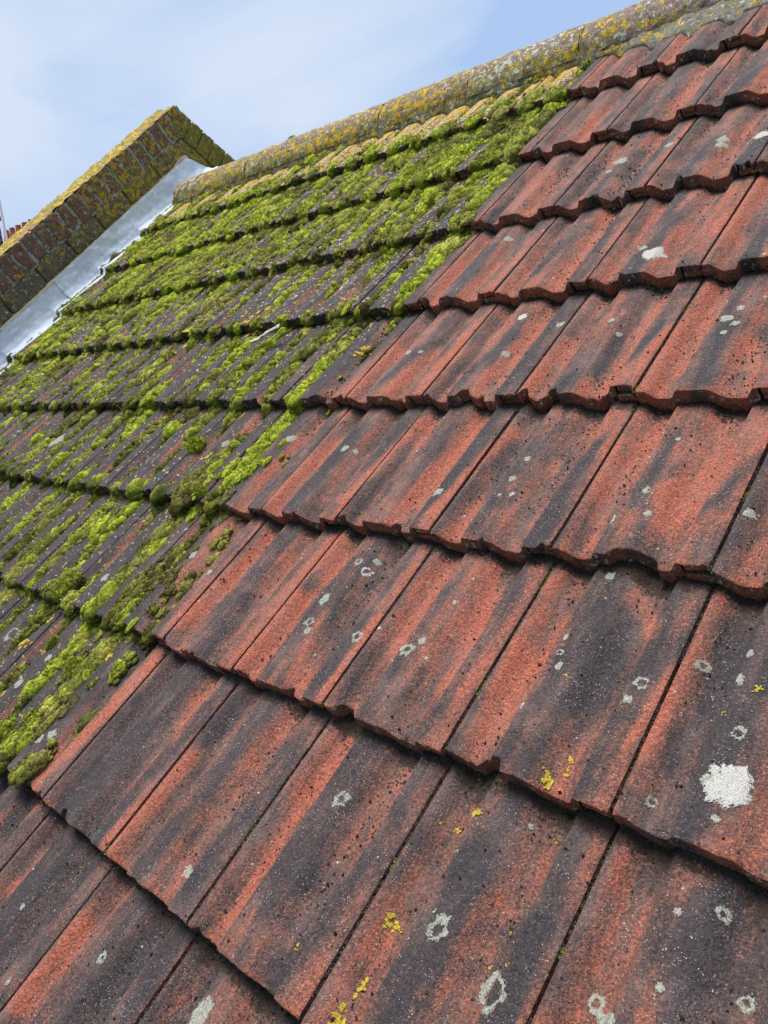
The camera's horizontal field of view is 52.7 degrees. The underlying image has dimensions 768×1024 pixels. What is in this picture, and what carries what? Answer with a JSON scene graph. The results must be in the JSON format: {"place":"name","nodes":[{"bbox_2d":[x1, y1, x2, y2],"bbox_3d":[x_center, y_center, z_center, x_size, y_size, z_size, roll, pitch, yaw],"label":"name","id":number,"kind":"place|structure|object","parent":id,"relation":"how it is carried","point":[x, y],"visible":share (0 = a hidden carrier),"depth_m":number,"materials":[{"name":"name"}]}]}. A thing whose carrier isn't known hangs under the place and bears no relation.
{"place":"outdoors","nodes":[
{"label":"outdoors","id":0,"kind":"place"},
{"bbox_2d":[0,0,642,242],"label":"sky","id":1,"kind":"structure","parent":0,"point":[77,77],"materials":[{"name":"blue"}]},
{"bbox_2d":[220,40,760,566],"bbox_3d":[0.579,0.538,2.885,4.900,2.853,4.814,7,54,44],"label":"roof underlay","id":2,"kind":"object","parent":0,"point":[570,282],"depth_m":1.74,"materials":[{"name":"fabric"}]},
{"bbox_2d":[0,770,52,871],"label":"roof tile","id":3,"kind":"object","parent":2,"relation":"on","point":[24,818],"visible":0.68,"depth_m":1.38,"materials":[{"name":"tile"}]},
{"bbox_2d":[7,631,170,798],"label":"roof tile","id":4,"kind":"object","parent":3,"relation":"on","point":[51,774],"visible":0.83,"depth_m":1.45,"materials":[{"name":"concrete"}]},
{"bbox_2d":[0,484,69,558],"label":"roof tile","id":5,"kind":"object","parent":2,"relation":"on","point":[35,498],"visible":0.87,"depth_m":2.27,"materials":[{"name":"concrete"}]},
{"bbox_2d":[0,409,78,473],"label":"roof tile","id":6,"kind":"object","parent":2,"relation":"on","point":[21,445],"visible":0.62,"depth_m":2.75,"materials":[{"name":"concrete"}]},
{"bbox_2d":[0,490,109,587],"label":"roof tile","id":7,"kind":"object","parent":2,"relation":"on","point":[78,506],"visible":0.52,"depth_m":2.07,"materials":[{"name":"concrete"}]},
{"bbox_2d":[0,809,114,1012],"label":"roof tile","id":8,"kind":"object","parent":2,"relation":"on","point":[31,888],"visible":0.88,"depth_m":1.20,"materials":[{"name":"tile"}]},
{"bbox_2d":[43,650,243,852],"bbox_3d":[-0.414,0.387,1.344,0.261,0.061,0.353,7,54,44],"label":"roof tile","id":9,"kind":"object","parent":8,"relation":"on","point":[81,787],"visible":0.91,"depth_m":1.31,"materials":[{"name":"concrete"}]},
{"bbox_2d":[157,518,345,673],"bbox_3d":[-0.251,0.141,1.482,0.261,0.062,0.352,7,54,44],"label":"roof tile","id":10,"kind":"object","parent":9,"relation":"on","point":[258,575],"visible":0.95,"depth_m":1.45,"materials":[{"name":"concrete"}]},
{"bbox_2d":[257,404,428,531],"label":"roof tile","id":11,"kind":"object","parent":10,"relation":"on","point":[343,452],"visible":0.97,"depth_m":1.59,"materials":[{"name":"concrete"}]},
{"bbox_2d":[340,302,498,411],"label":"roof tile","id":12,"kind":"object","parent":11,"relation":"on","point":[389,378],"visible":0.98,"depth_m":1.73,"materials":[{"name":"concrete"}]},
{"bbox_2d":[411,215,558,315],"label":"roof tile","id":13,"kind":"object","parent":12,"relation":"on","point":[471,274],"visible":0.95,"depth_m":1.87,"materials":[{"name":"concrete"}]},
{"bbox_2d":[470,138,610,233],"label":"roof tile","id":14,"kind":"object","parent":13,"relation":"on","point":[536,179],"visible":0.99,"depth_m":2.01,"materials":[{"name":"concrete"}]},
{"bbox_2d":[524,71,657,160],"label":"roof tile","id":15,"kind":"object","parent":14,"relation":"on","point":[585,140],"visible":0.97,"depth_m":2.14,"materials":[{"name":"tile"}]},
{"bbox_2d":[571,36,675,97],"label":"roof tile","id":16,"kind":"object","parent":15,"relation":"on","point":[605,77],"visible":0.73,"depth_m":2.25,"materials":[{"name":"concrete"}]},
{"bbox_2d":[17,408,112,481],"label":"roof tile","id":17,"kind":"object","parent":2,"relation":"on","point":[39,457],"visible":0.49,"depth_m":2.52,"materials":[{"name":"concrete"}]},
{"bbox_2d":[31,352,101,410],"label":"roof tile","id":18,"kind":"object","parent":2,"relation":"on","point":[78,369],"visible":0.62,"depth_m":3.00,"materials":[{"name":"concrete"}]},
{"bbox_2d":[22,497,151,599],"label":"roof tile","id":19,"kind":"object","parent":2,"relation":"on","point":[65,561],"visible":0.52,"depth_m":1.91,"materials":[{"name":"concrete"}]},
{"bbox_2d":[50,570,83,602],"bbox_3d":[-0.739,0.168,1.797,0.054,0.039,0.101,7,54,44],"label":"moss cushion","id":20,"kind":"object","parent":19,"relation":"on","point":[64,586],"visible":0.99,"depth_m":1.79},
{"bbox_2d":[37,409,138,485],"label":"roof tile","id":21,"kind":"object","parent":2,"relation":"on","point":[64,466],"visible":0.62,"depth_m":2.36,"materials":[{"name":"concrete"}]},
{"bbox_2d":[56,312,119,355],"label":"roof tile","id":22,"kind":"object","parent":2,"relation":"on","point":[75,340],"visible":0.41,"depth_m":3.28,"materials":[{"name":"tile"}]},
{"bbox_2d":[51,347,138,409],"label":"roof tile","id":23,"kind":"object","parent":2,"relation":"on","point":[97,373],"visible":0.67,"depth_m":2.84,"materials":[{"name":"concrete"}]},
{"bbox_2d":[0,864,197,1023],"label":"roof tile","id":24,"kind":"object","parent":2,"relation":"on","point":[143,986],"visible":0.86,"depth_m":1.06,"materials":[{"name":"concrete"}]},
{"bbox_2d":[106,678,332,924],"bbox_3d":[-0.249,0.408,1.184,0.261,0.061,0.353,7,54,44],"label":"roof tile","id":25,"kind":"object","parent":24,"relation":"on","point":[161,861],"visible":0.94,"depth_m":1.15,"materials":[{"name":"tile"}]},
{"bbox_2d":[234,526,436,708],"bbox_3d":[-0.086,0.159,1.324,0.261,0.062,0.353,7,54,44],"label":"roof tile","id":26,"kind":"object","parent":25,"relation":"on","point":[307,620],"visible":0.97,"depth_m":1.29,"materials":[{"name":"tile"}]},
{"bbox_2d":[338,400,522,542],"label":"roof tile","id":27,"kind":"object","parent":26,"relation":"on","point":[435,455],"visible":0.96,"depth_m":1.43,"materials":[{"name":"tile"}]},
{"bbox_2d":[413,289,592,411],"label":"roof tile","id":28,"kind":"object","parent":27,"relation":"on","point":[481,370],"visible":0.98,"depth_m":1.57,"materials":[{"name":"concrete"}]},
{"bbox_2d":[484,196,649,307],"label":"roof tile","id":29,"kind":"object","parent":28,"relation":"on","point":[516,291],"visible":0.98,"depth_m":1.71,"materials":[{"name":"concrete"}]},
{"bbox_2d":[544,114,699,218],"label":"roof tile","id":30,"kind":"object","parent":29,"relation":"on","point":[594,191],"visible":0.99,"depth_m":1.84,"materials":[{"name":"concrete"}]},
{"bbox_2d":[597,45,741,142],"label":"roof tile","id":31,"kind":"object","parent":30,"relation":"on","point":[642,119],"visible":0.97,"depth_m":1.98,"materials":[{"name":"tile"}]},
{"bbox_2d":[643,7,759,74],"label":"roof tile","id":32,"kind":"object","parent":31,"relation":"on","point":[704,40],"visible":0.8,"depth_m":2.09,"materials":[{"name":"concrete"}]},
{"bbox_2d":[172,0,767,204],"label":"ridge mortar","id":33,"kind":"object","parent":32,"relation":"on","point":[728,13],"visible":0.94,"depth_m":2.46,"materials":[{"name":"concrete"}]},
{"bbox_2d":[193,154,252,195],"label":"ridge tile","id":34,"kind":"object","parent":33,"relation":"on","point":[225,174],"visible":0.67,"depth_m":3.88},
{"bbox_2d":[304,101,387,155],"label":"ridge tile","id":35,"kind":"object","parent":33,"relation":"on","point":[353,126],"visible":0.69,"depth_m":3.25,"materials":[{"name":"tile"}]},
{"bbox_2d":[378,69,471,129],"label":"ridge tile","id":36,"kind":"object","parent":33,"relation":"on","point":[414,103],"visible":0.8,"depth_m":2.94,"materials":[{"name":"tile"}]},
{"bbox_2d":[466,22,590,97],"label":"ridge tile","id":37,"kind":"object","parent":33,"relation":"on","point":[536,57],"visible":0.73,"depth_m":2.62,"materials":[{"name":"tile"}]},
{"bbox_2d":[579,0,721,55],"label":"ridge tile","id":38,"kind":"object","parent":33,"relation":"on","point":[629,22],"visible":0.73,"depth_m":2.35,"materials":[{"name":"tile"}]},
{"bbox_2d":[0,7,767,1023],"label":"dirt","id":39,"kind":"structure","parent":24,"relation":"on","point":[478,611],"depth_m":1.15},
{"bbox_2d":[0,105,234,330],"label":"gable parapet","id":40,"kind":"structure","parent":2,"relation":"on","point":[48,245],"depth_m":3.97,"materials":[{"name":"brick"}]},
{"bbox_2d":[0,281,75,373],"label":"lead flashing","id":41,"kind":"object","parent":40,"relation":"attached to","point":[35,317],"visible":0.9,"depth_m":3.77,"materials":[{"name":"metal"}]},
{"bbox_2d":[54,158,217,297],"bbox_3d":[-1.280,-1.534,4.088,0.089,0.143,1.164,7,54,44],"label":"lead flashing","id":42,"kind":"object","parent":40,"relation":"attached to","point":[79,273],"visible":0.77,"depth_m":4.07,"materials":[{"name":"metal"}]},
{"bbox_2d":[76,341,172,408],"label":"roof tile","id":43,"kind":"object","parent":2,"relation":"on","point":[123,384],"visible":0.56,"depth_m":2.67,"materials":[{"name":"concrete"}]},
{"bbox_2d":[75,408,180,491],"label":"roof tile","id":44,"kind":"object","parent":2,"relation":"on","point":[106,465],"visible":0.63,"depth_m":2.21,"materials":[{"name":"concrete"}]},
{"bbox_2d":[60,505,203,620],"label":"roof tile","id":45,"kind":"object","parent":2,"relation":"on","point":[113,558],"visible":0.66,"depth_m":1.77,"materials":[{"name":"concrete"}]},
{"bbox_2d":[105,297,182,348],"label":"roof tile","id":46,"kind":"object","parent":2,"relation":"on","point":[145,329],"visible":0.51,"depth_m":2.93,"materials":[{"name":"concrete"}]},
{"bbox_2d":[107,339,205,408],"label":"roof tile","id":47,"kind":"object","parent":2,"relation":"on","point":[181,352],"visible":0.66,"depth_m":2.51,"materials":[{"name":"concrete"}]},
{"bbox_2d":[104,407,228,497],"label":"roof tile","id":48,"kind":"object","parent":2,"relation":"on","point":[150,457],"visible":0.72,"depth_m":2.06,"materials":[{"name":"tile"}]},
{"bbox_2d":[134,287,207,346],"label":"roof tile","id":49,"kind":"object","parent":2,"relation":"on","point":[169,318],"visible":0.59,"depth_m":2.81,"materials":[{"name":"tile"}]},
{"bbox_2d":[173,173,202,202],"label":"ridge tile","id":50,"kind":"object","parent":2,"relation":"on","point":[183,190],"visible":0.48,"depth_m":4.11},
{"bbox_2d":[123,510,268,641],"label":"roof tile","id":51,"kind":"object","parent":2,"relation":"on","point":[195,561],"visible":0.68,"depth_m":1.59,"materials":[{"name":"tile"}]},
{"bbox_2d":[196,404,351,520],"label":"roof tile","id":52,"kind":"object","parent":51,"relation":"on","point":[256,494],"visible":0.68,"depth_m":1.73,"materials":[{"name":"concrete"}]},
{"bbox_2d":[278,309,424,411],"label":"roof tile","id":53,"kind":"object","parent":52,"relation":"on","point":[344,363],"visible":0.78,"depth_m":1.86,"materials":[{"name":"tile"}]},
{"bbox_2d":[143,331,252,408],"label":"roof tile","id":54,"kind":"object","parent":2,"relation":"on","point":[181,374],"visible":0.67,"depth_m":2.36,"materials":[{"name":"tile"}]},
{"bbox_2d":[148,406,286,504],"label":"roof tile","id":55,"kind":"object","parent":2,"relation":"on","point":[247,420],"visible":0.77,"depth_m":1.94,"materials":[{"name":"concrete"}]},
{"bbox_2d":[185,434,206,453],"bbox_3d":[-0.489,-0.177,1.993,0.061,0.042,0.069,7,54,44],"label":"moss cushion","id":56,"kind":"object","parent":55,"relation":"on","point":[194,444],"visible":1,"depth_m":1.98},
{"bbox_2d":[168,274,267,341],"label":"roof tile","id":57,"kind":"object","parent":2,"relation":"on","point":[216,318],"visible":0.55,"depth_m":2.63,"materials":[{"name":"concrete"}]},
{"bbox_2d":[139,934,300,1023],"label":"roof tile","id":58,"kind":"object","parent":2,"relation":"on","point":[244,998],"visible":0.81,"depth_m":0.95,"materials":[{"name":"concrete"}]},
{"bbox_2d":[188,714,454,1021],"bbox_3d":[-0.086,0.428,1.025,0.261,0.062,0.353,7,54,44],"label":"roof tile","id":59,"kind":"object","parent":58,"relation":"on","point":[261,929],"visible":0.97,"depth_m":0.99,"materials":[{"name":"concrete"}]},
{"bbox_2d":[322,544,558,756],"bbox_3d":[0.078,0.179,1.163,0.261,0.061,0.354,7,54,44],"label":"roof tile","id":60,"kind":"object","parent":59,"relation":"on","point":[422,651],"visible":0.96,"depth_m":1.13,"materials":[{"name":"concrete"}]},
{"bbox_2d":[418,399,639,563],"bbox_3d":[0.244,-0.069,1.302,0.261,0.062,0.353,7,54,44],"label":"roof tile","id":61,"kind":"object","parent":60,"relation":"on","point":[493,528],"visible":0.99,"depth_m":1.27,"materials":[{"name":"concrete"}]},
{"bbox_2d":[505,276,704,411],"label":"roof tile","id":62,"kind":"object","parent":61,"relation":"on","point":[599,355],"visible":0.94,"depth_m":1.41,"materials":[{"name":"concrete"}]},
{"bbox_2d":[575,173,758,295],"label":"roof tile","id":63,"kind":"object","parent":62,"relation":"on","point":[653,258],"visible":0.97,"depth_m":1.55,"materials":[{"name":"tile"}]},
{"bbox_2d":[633,102,767,200],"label":"roof tile","id":64,"kind":"object","parent":63,"relation":"on","point":[726,133],"visible":0.98,"depth_m":1.69,"materials":[{"name":"concrete"}]},
{"bbox_2d":[683,40,767,117],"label":"roof tile","id":65,"kind":"object","parent":64,"relation":"on","point":[751,77],"visible":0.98,"depth_m":1.83,"materials":[{"name":"tile"}]},
{"bbox_2d":[727,4,767,48],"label":"roof tile","id":66,"kind":"object","parent":65,"relation":"on","point":[754,33],"visible":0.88,"depth_m":1.98,"materials":[{"name":"tile"}]},
{"bbox_2d":[189,230,274,287],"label":"roof tile","id":67,"kind":"object","parent":2,"relation":"on","point":[217,270],"visible":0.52,"depth_m":2.92,"materials":[{"name":"tile"}]},
{"bbox_2d":[195,325,302,407],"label":"roof tile","id":68,"kind":"object","parent":2,"relation":"on","point":[201,398],"visible":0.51,"depth_m":2.17,"materials":[{"name":"tile"}]},
{"bbox_2d":[204,271,303,337],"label":"roof tile","id":69,"kind":"object","parent":2,"relation":"on","point":[249,307],"visible":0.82,"depth_m":2.49,"materials":[{"name":"concrete"}]},
{"bbox_2d":[222,218,314,281],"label":"roof tile","id":70,"kind":"object","parent":2,"relation":"on","point":[241,272],"visible":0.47,"depth_m":2.77,"materials":[{"name":"concrete"}]},
{"bbox_2d":[245,130,312,177],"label":"ridge tile","id":71,"kind":"object","parent":2,"relation":"on","point":[286,151],"visible":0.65,"depth_m":3.56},
{"bbox_2d":[223,322,351,408],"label":"roof tile","id":72,"kind":"object","parent":2,"relation":"on","point":[251,399],"visible":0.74,"depth_m":2.01,"materials":[{"name":"tile"}]},
{"bbox_2d":[0,58,592,788],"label":"moss","id":73,"kind":"object","parent":2,"relation":"on","point":[444,158],"visible":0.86,"depth_m":2.33,"materials":[{"name":"plant"}]},
{"bbox_2d":[260,214,338,273],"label":"roof tile","id":74,"kind":"object","parent":2,"relation":"on","point":[281,264],"visible":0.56,"depth_m":2.61,"materials":[{"name":"concrete"}]},
{"bbox_2d":[245,257,354,331],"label":"roof tile","id":75,"kind":"object","parent":2,"relation":"on","point":[297,297],"visible":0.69,"depth_m":2.33,"materials":[{"name":"concrete"}]},
{"bbox_2d":[273,168,359,228],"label":"roof tile","id":76,"kind":"object","parent":2,"relation":"on","point":[311,212],"visible":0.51,"depth_m":2.89,"materials":[{"name":"tile"}]},
{"bbox_2d":[283,145,352,189],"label":"roof tile","id":77,"kind":"object","parent":2,"relation":"on","point":[325,161],"visible":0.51,"depth_m":3.21,"materials":[{"name":"concrete"}]},
{"bbox_2d":[312,160,389,217],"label":"roof tile","id":78,"kind":"object","parent":2,"relation":"on","point":[374,172],"visible":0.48,"depth_m":2.77,"materials":[{"name":"concrete"}]},
{"bbox_2d":[302,198,404,264],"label":"roof tile","id":79,"kind":"object","parent":2,"relation":"on","point":[326,254],"visible":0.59,"depth_m":2.44,"materials":[{"name":"tile"}]},
{"bbox_2d":[293,242,418,325],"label":"roof tile","id":80,"kind":"object","parent":2,"relation":"on","point":[347,289],"visible":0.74,"depth_m":2.17,"materials":[{"name":"concrete"}]},
{"bbox_2d":[319,131,394,178],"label":"roof tile","id":81,"kind":"object","parent":2,"relation":"on","point":[339,168],"visible":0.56,"depth_m":3.08,"materials":[{"name":"concrete"}]},
{"bbox_2d":[354,146,442,205],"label":"roof tile","id":82,"kind":"object","parent":2,"relation":"on","point":[380,191],"visible":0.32,"depth_m":2.64,"materials":[{"name":"tile"}]},
{"bbox_2d":[358,115,439,166],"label":"roof tile","id":83,"kind":"object","parent":2,"relation":"on","point":[415,129],"visible":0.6,"depth_m":2.92,"materials":[{"name":"concrete"}]},
{"bbox_2d":[351,177,467,255],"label":"roof tile","id":84,"kind":"object","parent":2,"relation":"on","point":[430,212],"visible":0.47,"depth_m":2.27,"materials":[{"name":"concrete"}]},
{"bbox_2d":[346,230,482,317],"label":"roof tile","id":85,"kind":"object","parent":2,"relation":"on","point":[380,306],"visible":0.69,"depth_m":1.99,"materials":[{"name":"concrete"}]},
{"bbox_2d":[402,97,489,150],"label":"roof tile","id":86,"kind":"object","parent":2,"relation":"on","point":[443,118],"visible":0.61,"depth_m":2.75,"materials":[{"name":"concrete"}]},
{"bbox_2d":[404,126,508,190],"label":"roof tile","id":87,"kind":"object","parent":2,"relation":"on","point":[461,168],"visible":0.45,"depth_m":2.37,"materials":[{"name":"concrete"}]},
{"bbox_2d":[410,159,535,242],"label":"roof tile","id":88,"kind":"object","parent":2,"relation":"on","point":[441,227],"visible":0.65,"depth_m":2.13,"materials":[{"name":"concrete"}]},
{"bbox_2d":[453,77,545,133],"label":"roof tile","id":89,"kind":"object","parent":2,"relation":"on","point":[508,93],"visible":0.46,"depth_m":2.58,"materials":[{"name":"concrete"}]},
{"bbox_2d":[460,95,582,178],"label":"roof tile","id":90,"kind":"object","parent":2,"relation":"on","point":[525,151],"visible":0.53,"depth_m":2.24,"materials":[{"name":"tile"}]},
{"bbox_2d":[508,56,608,115],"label":"roof tile","id":91,"kind":"object","parent":2,"relation":"on","point":[566,77],"visible":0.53,"depth_m":2.41,"materials":[{"name":"tile"}]},
{"bbox_2d":[531,825,767,1023],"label":"roof tile","id":92,"kind":"object","parent":2,"relation":"on","point":[701,924],"visible":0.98,"depth_m":0.74,"materials":[{"name":"concrete"}]},
{"bbox_2d":[608,585,767,888],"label":"roof tile","id":93,"kind":"object","parent":92,"relation":"on","point":[724,791],"visible":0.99,"depth_m":0.83,"materials":[{"name":"concrete"}]},
{"bbox_2d":[685,453,767,600],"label":"roof tile","id":94,"kind":"object","parent":93,"relation":"on","point":[750,523],"visible":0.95,"depth_m":0.97,"materials":[{"name":"concrete"}]},
{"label":"roof tile","id":95,"kind":"object","parent":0,"visible":0},
{"bbox_2d":[0,595,64,676],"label":"roof tile","id":96,"kind":"object","parent":95,"relation":"on","point":[10,632],"visible":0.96,"depth_m":1.80,"materials":[{"name":"concrete"}]},
{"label":"roof tile","id":97,"kind":"object","parent":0,"visible":0},
{"bbox_2d":[0,614,110,728],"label":"roof tile","id":98,"kind":"object","parent":97,"relation":"on","point":[37,656],"visible":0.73,"depth_m":1.65,"materials":[{"name":"concrete"}]},
{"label":"roof tile","id":99,"kind":"object","parent":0,"visible":0},
{"bbox_2d":[301,758,619,1023],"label":"roof tile","id":100,"kind":"object","parent":99,"relation":"on","point":[453,924],"visible":1,"depth_m":0.85,"materials":[{"name":"tile"}]},
{"bbox_2d":[447,560,716,817],"bbox_3d":[0.246,0.197,1.007,0.261,0.062,0.352,7,54,44],"label":"roof tile","id":101,"kind":"object","parent":100,"relation":"on","point":[611,741],"visible":1,"depth_m":0.97,"materials":[{"name":"concrete"}]},
{"bbox_2d":[539,395,767,583],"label":"roof tile","id":102,"kind":"object","parent":101,"relation":"on","point":[641,516],"visible":0.98,"depth_m":1.11,"materials":[{"name":"tile"}]},
{"bbox_2d":[618,271,767,411],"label":"roof tile","id":103,"kind":"object","parent":102,"relation":"on","point":[705,377],"visible":0.98,"depth_m":1.26,"materials":[{"name":"tile"}]},
{"bbox_2d":[684,173,767,283],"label":"roof tile","id":104,"kind":"object","parent":103,"relation":"on","point":[725,261],"visible":0.91,"depth_m":1.41,"materials":[{"name":"concrete"}]},
{"bbox_2d":[739,144,767,175],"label":"roof tile","id":105,"kind":"object","parent":104,"relation":"on","point":[762,165],"visible":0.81,"depth_m":1.54,"materials":[{"name":"concrete"}]},
{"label":"roof tile","id":106,"kind":"object","parent":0,"visible":0},
{"bbox_2d":[0,480,39,521],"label":"roof tile","id":107,"kind":"object","parent":106,"relation":"on","point":[19,501],"visible":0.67,"depth_m":2.41,"materials":[{"name":"concrete"}]},
{"label":"roof tile","id":108,"kind":"object","parent":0,"visible":0},
{"bbox_2d":[0,410,50,454],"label":"roof tile","id":109,"kind":"object","parent":108,"relation":"on","point":[12,434],"visible":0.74,"depth_m":2.88,"materials":[{"name":"concrete"}]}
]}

